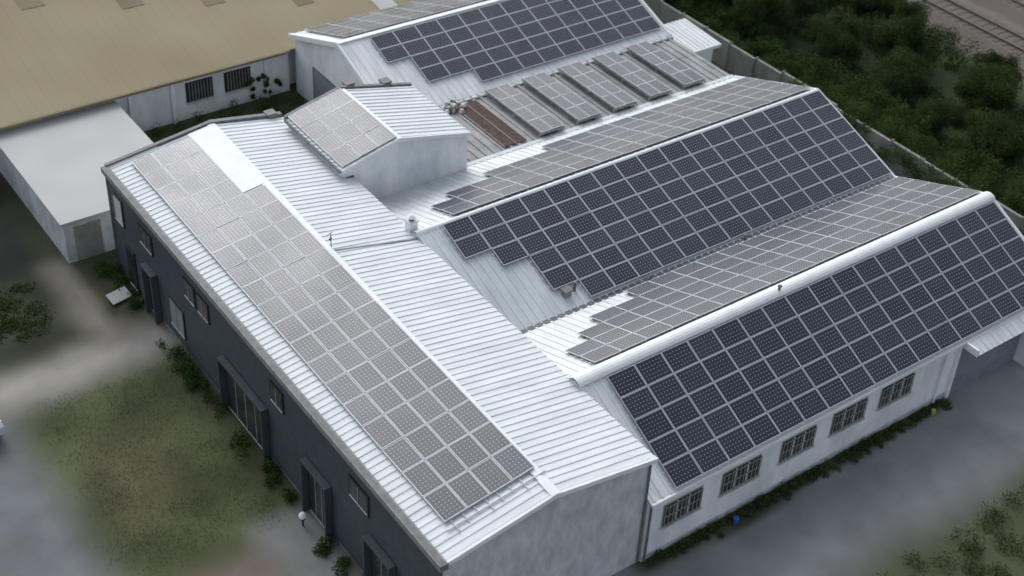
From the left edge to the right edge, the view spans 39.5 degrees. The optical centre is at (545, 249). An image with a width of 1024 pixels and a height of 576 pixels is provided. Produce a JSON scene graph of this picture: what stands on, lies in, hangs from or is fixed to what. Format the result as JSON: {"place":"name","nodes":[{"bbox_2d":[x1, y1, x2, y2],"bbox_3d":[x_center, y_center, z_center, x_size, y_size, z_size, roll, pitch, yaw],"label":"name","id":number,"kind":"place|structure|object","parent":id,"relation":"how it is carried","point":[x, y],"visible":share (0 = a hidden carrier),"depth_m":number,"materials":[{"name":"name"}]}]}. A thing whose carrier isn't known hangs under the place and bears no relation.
{"place":"outdoors","nodes":[
{"label":"outdoors","id":0,"kind":"place"},
{"bbox_2d":[21,360,290,574],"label":"grass","id":1,"kind":"structure","parent":0,"point":[156,471],"depth_m":57.17,"materials":[{"name":"green plant"}]},
{"bbox_2d":[294,36,667,100],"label":"walls","id":2,"kind":"structure","parent":0,"point":[329,63],"depth_m":78.68,"materials":[{"name":"white paint"}]},
{"bbox_2d":[312,67,335,98],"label":"gable openings","id":3,"kind":"object","parent":2,"relation":"in","point":[322,84],"visible":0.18,"depth_m":79.17,"materials":[{"name":"grey glass"}]},
{"bbox_2d":[288,0,672,107],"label":"roof flashings","id":4,"kind":"object","parent":2,"relation":"on","point":[349,62],"visible":0.69,"depth_m":77.56,"materials":[{"name":"metal"}]},
{"bbox_2d":[293,0,668,106],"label":"roof sheets","id":5,"kind":"object","parent":2,"relation":"on","point":[371,65],"visible":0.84,"depth_m":75.99,"materials":[{"name":"white paint"}]},
{"bbox_2d":[304,0,483,37],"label":"solar panel array","id":6,"kind":"object","parent":5,"relation":"on","point":[363,23],"visible":1,"depth_m":79.90,"materials":[{"name":"grey glass"}]},
{"bbox_2d":[369,0,660,81],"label":"solar panel array","id":7,"kind":"object","parent":5,"relation":"on","point":[477,39],"visible":1,"depth_m":79.05,"materials":[{"name":"blue glass"}]},
{"bbox_2d":[0,0,1023,575],"bbox_3d":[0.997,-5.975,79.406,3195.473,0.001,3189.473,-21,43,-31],"label":"ground","id":8,"kind":"structure","parent":0,"point":[926,486],"depth_m":58.23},
{"bbox_2d":[0,420,4,434],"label":"parked car","id":9,"kind":"object","parent":8,"relation":"on","point":[2,429],"visible":1,"depth_m":57.71,"materials":[{"name":"silver metal"}]},
{"bbox_2d":[0,281,55,343],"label":"bushes","id":10,"kind":"object","parent":8,"relation":"on","point":[20,327],"visible":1,"depth_m":64.43,"materials":[{"name":"green plant"}]},
{"bbox_2d":[0,100,155,263],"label":"garage annex","id":11,"kind":"object","parent":8,"relation":"on","point":[50,171],"visible":0.72,"depth_m":70.60,"materials":[{"name":"concrete"}]},
{"bbox_2d":[73,219,104,259],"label":"door","id":12,"kind":"structure","parent":11,"relation":"in","point":[88,236],"depth_m":67.80,"materials":[{"name":"metal"}]},
{"bbox_2d":[106,286,131,304],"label":"discarded board","id":13,"kind":"object","parent":8,"relation":"on","point":[115,296],"visible":1,"depth_m":65.77,"materials":[{"name":"white"}]},
{"bbox_2d":[0,0,416,130],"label":"factory hall","id":14,"kind":"structure","parent":8,"relation":"on","point":[145,65],"depth_m":78.86,"materials":[{"name":"grey"}]},
{"bbox_2d":[127,59,269,123],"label":"barred windows","id":15,"kind":"structure","parent":14,"relation":"in","point":[200,90],"depth_m":78.78,"materials":[{"name":"grey metal"}]},
{"bbox_2d":[90,258,351,575],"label":"shrubs","id":16,"kind":"object","parent":8,"relation":"on","point":[189,371],"visible":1,"depth_m":60.91,"materials":[{"name":"green plant"}]},
{"bbox_2d":[150,73,306,138],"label":"garden bushes","id":17,"kind":"object","parent":8,"relation":"on","point":[267,84],"visible":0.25,"depth_m":79.99,"materials":[{"name":"green plant"}]},
{"bbox_2d":[105,177,442,575],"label":"facade cladding","id":18,"kind":"structure","parent":8,"relation":"on","point":[295,434],"depth_m":56.22,"materials":[{"name":"grey metal"}]},
{"bbox_2d":[112,192,395,575],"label":"facade windows","id":19,"kind":"structure","parent":18,"relation":"in","point":[240,399],"depth_m":57.86,"materials":[{"name":"black glass"}]},
{"bbox_2d":[298,512,306,525],"bbox_3d":[-9.399,10.421,55.136,0.309,0.710,0.309,-21,43,-31],"label":"globe lamp","id":20,"kind":"object","parent":8,"relation":"on","point":[302,516],"visible":1,"depth_m":54.94,"materials":[{"name":"glass"}]},
{"bbox_2d":[664,18,721,62],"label":"utility shed","id":21,"kind":"structure","parent":8,"relation":"on","point":[691,36],"depth_m":84.46,"materials":[{"name":"metal"}]},
{"bbox_2d":[378,37,1023,561],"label":"warehouse","id":22,"kind":"structure","parent":8,"relation":"on","point":[536,311],"depth_m":61.48,"materials":[{"name":"white paint"}]},
{"bbox_2d":[288,126,467,198],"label":"rooftop block walls","id":23,"kind":"structure","parent":22,"relation":"on","point":[398,167],"depth_m":67.31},
{"bbox_2d":[263,77,391,118],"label":"chimney stubs","id":24,"kind":"object","parent":23,"relation":"on","point":[271,113],"visible":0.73,"depth_m":69.58,"materials":[{"name":"grey metal"}]},
{"bbox_2d":[284,82,470,173],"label":"rooftop block roof","id":25,"kind":"structure","parent":23,"relation":"on","point":[404,111],"depth_m":68.42,"materials":[{"name":"white metal"}]},
{"bbox_2d":[288,88,396,166],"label":"solar panel array","id":26,"kind":"object","parent":25,"relation":"on","point":[372,133],"visible":1,"depth_m":66.87,"materials":[{"name":"grey glass"}]},
{"bbox_2d":[403,214,418,232],"bbox_3d":[-5.852,-1.197,62.140,0.500,0.800,0.500,-21,43,-31],"label":"roof vent","id":27,"kind":"object","parent":22,"relation":"on","point":[411,222],"visible":1,"depth_m":62.01,"materials":[{"name":"metal"}]},
{"bbox_2d":[441,99,465,113],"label":"rubble pile","id":28,"kind":"object","parent":22,"relation":"on","point":[453,106],"visible":0.84,"depth_m":74.22,"materials":[{"name":"grey stone"}]},
{"bbox_2d":[462,99,526,147],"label":"rusted skylight frame","id":29,"kind":"object","parent":22,"relation":"on","point":[492,125],"visible":1,"depth_m":73.34,"materials":[{"name":"brown metal"}]},
{"bbox_2d":[484,83,564,137],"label":"solar roof rack","id":30,"kind":"object","parent":22,"relation":"on","point":[530,113],"visible":1,"depth_m":74.29,"materials":[{"name":"silver metal"}]},
{"bbox_2d":[521,72,601,124],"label":"solar roof rack","id":31,"kind":"object","parent":22,"relation":"on","point":[562,97],"visible":1,"depth_m":75.53,"materials":[{"name":"silver metal"}]},
{"bbox_2d":[560,281,576,297],"bbox_3d":[1.044,1.713,61.724,0.770,0.500,0.400,-21,43,-31],"label":"roof vent","id":32,"kind":"object","parent":22,"relation":"on","point":[566,291],"visible":1,"depth_m":61.62,"materials":[{"name":"grey metal"}]},
{"bbox_2d":[557,61,637,112],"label":"solar roof rack","id":33,"kind":"object","parent":22,"relation":"on","point":[611,95],"visible":1,"depth_m":76.74,"materials":[{"name":"silver metal"}]},
{"bbox_2d":[431,77,810,215],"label":"solar panel array","id":34,"kind":"object","parent":22,"relation":"on","point":[585,149],"visible":1,"depth_m":70.53,"materials":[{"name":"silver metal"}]},
{"bbox_2d":[592,51,671,100],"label":"solar roof rack","id":35,"kind":"object","parent":22,"relation":"on","point":[636,77],"visible":1,"depth_m":77.97,"materials":[{"name":"silver metal"}]},
{"bbox_2d":[626,41,705,89],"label":"solar roof rack","id":36,"kind":"object","parent":22,"relation":"on","point":[683,75],"visible":1,"depth_m":79.19,"materials":[{"name":"silver metal"}]},
{"bbox_2d":[442,90,890,296],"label":"solar panel array","id":37,"kind":"object","parent":22,"relation":"on","point":[661,187],"visible":1,"depth_m":66.67,"materials":[{"name":"black glass"}]},
{"bbox_2d":[565,177,979,363],"bbox_3d":[9.772,0.374,63.363,23.372,1.836,4.654,-21,43,-31],"label":"solar panel array","id":38,"kind":"object","parent":22,"relation":"on","point":[681,295],"visible":1,"depth_m":63.04,"materials":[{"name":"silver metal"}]},
{"bbox_2d":[659,372,915,530],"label":"barred windows","id":39,"kind":"structure","parent":22,"relation":"in","point":[688,504],"depth_m":57.36,"materials":[{"name":"grey"}]},
{"bbox_2d":[606,202,1023,487],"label":"solar panel array","id":40,"kind":"object","parent":22,"relation":"on","point":[899,319],"visible":1,"depth_m":59.01,"materials":[{"name":"black glass"}]},
{"bbox_2d":[943,332,1023,397],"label":"wall","id":41,"kind":"structure","parent":22,"relation":"in","point":[966,368],"depth_m":64.42,"materials":[{"name":"white paint"}]},
{"bbox_2d":[733,515,739,524],"bbox_3d":[7.583,10.757,56.706,0.262,0.336,0.262,-21,43,-31],"label":"blue drum","id":42,"kind":"object","parent":8,"relation":"on","point":[736,518],"visible":1,"depth_m":56.62,"materials":[{"name":"blue plastic"}]},
{"bbox_2d":[731,0,794,33],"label":"deciduous tree","id":43,"kind":"object","parent":8,"relation":"on","point":[764,10],"visible":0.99,"depth_m":89.03,"materials":[{"name":"green plant"}]},
{"bbox_2d":[646,398,953,563],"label":"weeds","id":44,"kind":"object","parent":8,"relation":"on","point":[807,475],"visible":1,"depth_m":58.79,"materials":[{"name":"green plant"}]},
{"bbox_2d":[788,0,851,22],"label":"deciduous tree","id":45,"kind":"object","parent":8,"relation":"on","point":[813,7],"visible":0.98,"depth_m":90.69,"materials":[{"name":"green plant"}]},
{"bbox_2d":[644,0,1023,233],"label":"boundary wall","id":46,"kind":"structure","parent":8,"relation":"on","point":[731,57],"depth_m":84.79,"materials":[{"name":"concrete"}]},
{"bbox_2d":[799,12,869,66],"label":"deciduous tree","id":47,"kind":"object","parent":8,"relation":"on","point":[822,32],"visible":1,"depth_m":87.24,"materials":[{"name":"green plant"}]},
{"bbox_2d":[664,0,1023,235],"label":"hedge","id":48,"kind":"object","parent":8,"relation":"on","point":[957,164],"visible":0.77,"depth_m":81.24,"materials":[{"name":"green plant"}]},
{"bbox_2d":[681,0,1023,200],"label":"undergrowth","id":49,"kind":"object","parent":8,"relation":"on","point":[926,53],"visible":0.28,"depth_m":88.38,"materials":[{"name":"green plant"}]},
{"bbox_2d":[850,0,902,27],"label":"deciduous tree","id":50,"kind":"object","parent":8,"relation":"on","point":[883,7],"visible":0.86,"depth_m":91.32,"materials":[{"name":"green plant"}]},
{"bbox_2d":[872,45,934,100],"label":"deciduous tree","id":51,"kind":"object","parent":8,"relation":"on","point":[904,68],"visible":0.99,"depth_m":84.14,"materials":[{"name":"green plant"}]},
{"bbox_2d":[859,0,948,61],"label":"deciduous tree","id":52,"kind":"object","parent":8,"relation":"on","point":[906,30],"visible":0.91,"depth_m":87.17,"materials":[{"name":"green plant"}]},
{"bbox_2d":[931,408,935,415],"bbox_3d":[17.071,7.132,62.713,0.219,0.280,0.219,-21,43,-31],"label":"yellow bin","id":53,"kind":"object","parent":8,"relation":"on","point":[933,411],"visible":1,"depth_m":62.64,"materials":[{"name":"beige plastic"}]},
{"bbox_2d":[913,94,967,136],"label":"deciduous tree","id":54,"kind":"object","parent":8,"relation":"on","point":[947,114],"visible":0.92,"depth_m":81.32,"materials":[{"name":"green plant"}]},
{"bbox_2d":[877,480,1023,575],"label":"verge bushes","id":55,"kind":"object","parent":8,"relation":"on","point":[973,544],"visible":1,"depth_m":56.37,"materials":[{"name":"green plant"}]},
{"bbox_2d":[904,0,1023,73],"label":"railway track","id":56,"kind":"structure","parent":8,"relation":"on","point":[987,28],"depth_m":94.25,"materials":[{"name":"brown gravel"}]},
{"bbox_2d":[953,62,1023,115],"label":"deciduous tree","id":57,"kind":"object","parent":8,"relation":"on","point":[988,86],"visible":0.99,"depth_m":82.36,"materials":[{"name":"green plant"}]},
{"bbox_2d":[962,106,1023,162],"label":"deciduous tree","id":58,"kind":"object","parent":8,"relation":"on","point":[1002,137],"visible":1,"depth_m":79.28,"materials":[{"name":"green plant"}]},
{"bbox_2d":[970,49,1023,92],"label":"deciduous tree","id":59,"kind":"object","parent":8,"relation":"on","point":[991,57],"visible":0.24,"depth_m":85.69,"materials":[{"name":"green plant"}]},
{"bbox_2d":[443,466,649,575],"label":"walls","id":60,"kind":"structure","parent":0,"point":[594,530],"depth_m":51.01,"materials":[{"name":"concrete"}]},
{"bbox_2d":[101,111,651,572],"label":"gutters","id":61,"kind":"object","parent":60,"relation":"attached to","point":[421,541],"visible":1,"depth_m":54.52,"materials":[{"name":"white metal"}]},
{"bbox_2d":[109,117,655,559],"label":"roof sheets","id":62,"kind":"object","parent":60,"relation":"on","point":[546,414],"visible":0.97,"depth_m":55.82,"materials":[{"name":"white metal"}]},
{"bbox_2d":[131,136,544,531],"bbox_3d":[-9.463,1.920,57.155,4.111,0.722,27.051,-21,43,-31],"label":"solar panel array","id":63,"kind":"object","parent":62,"relation":"on","point":[446,484],"visible":1,"depth_m":55.21,"materials":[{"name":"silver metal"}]},
{"bbox_2d":[187,123,657,565],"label":"roof flashings","id":64,"kind":"object","parent":60,"relation":"on","point":[230,159],"visible":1,"depth_m":59.38,"materials":[{"name":"metal"}]}
]}

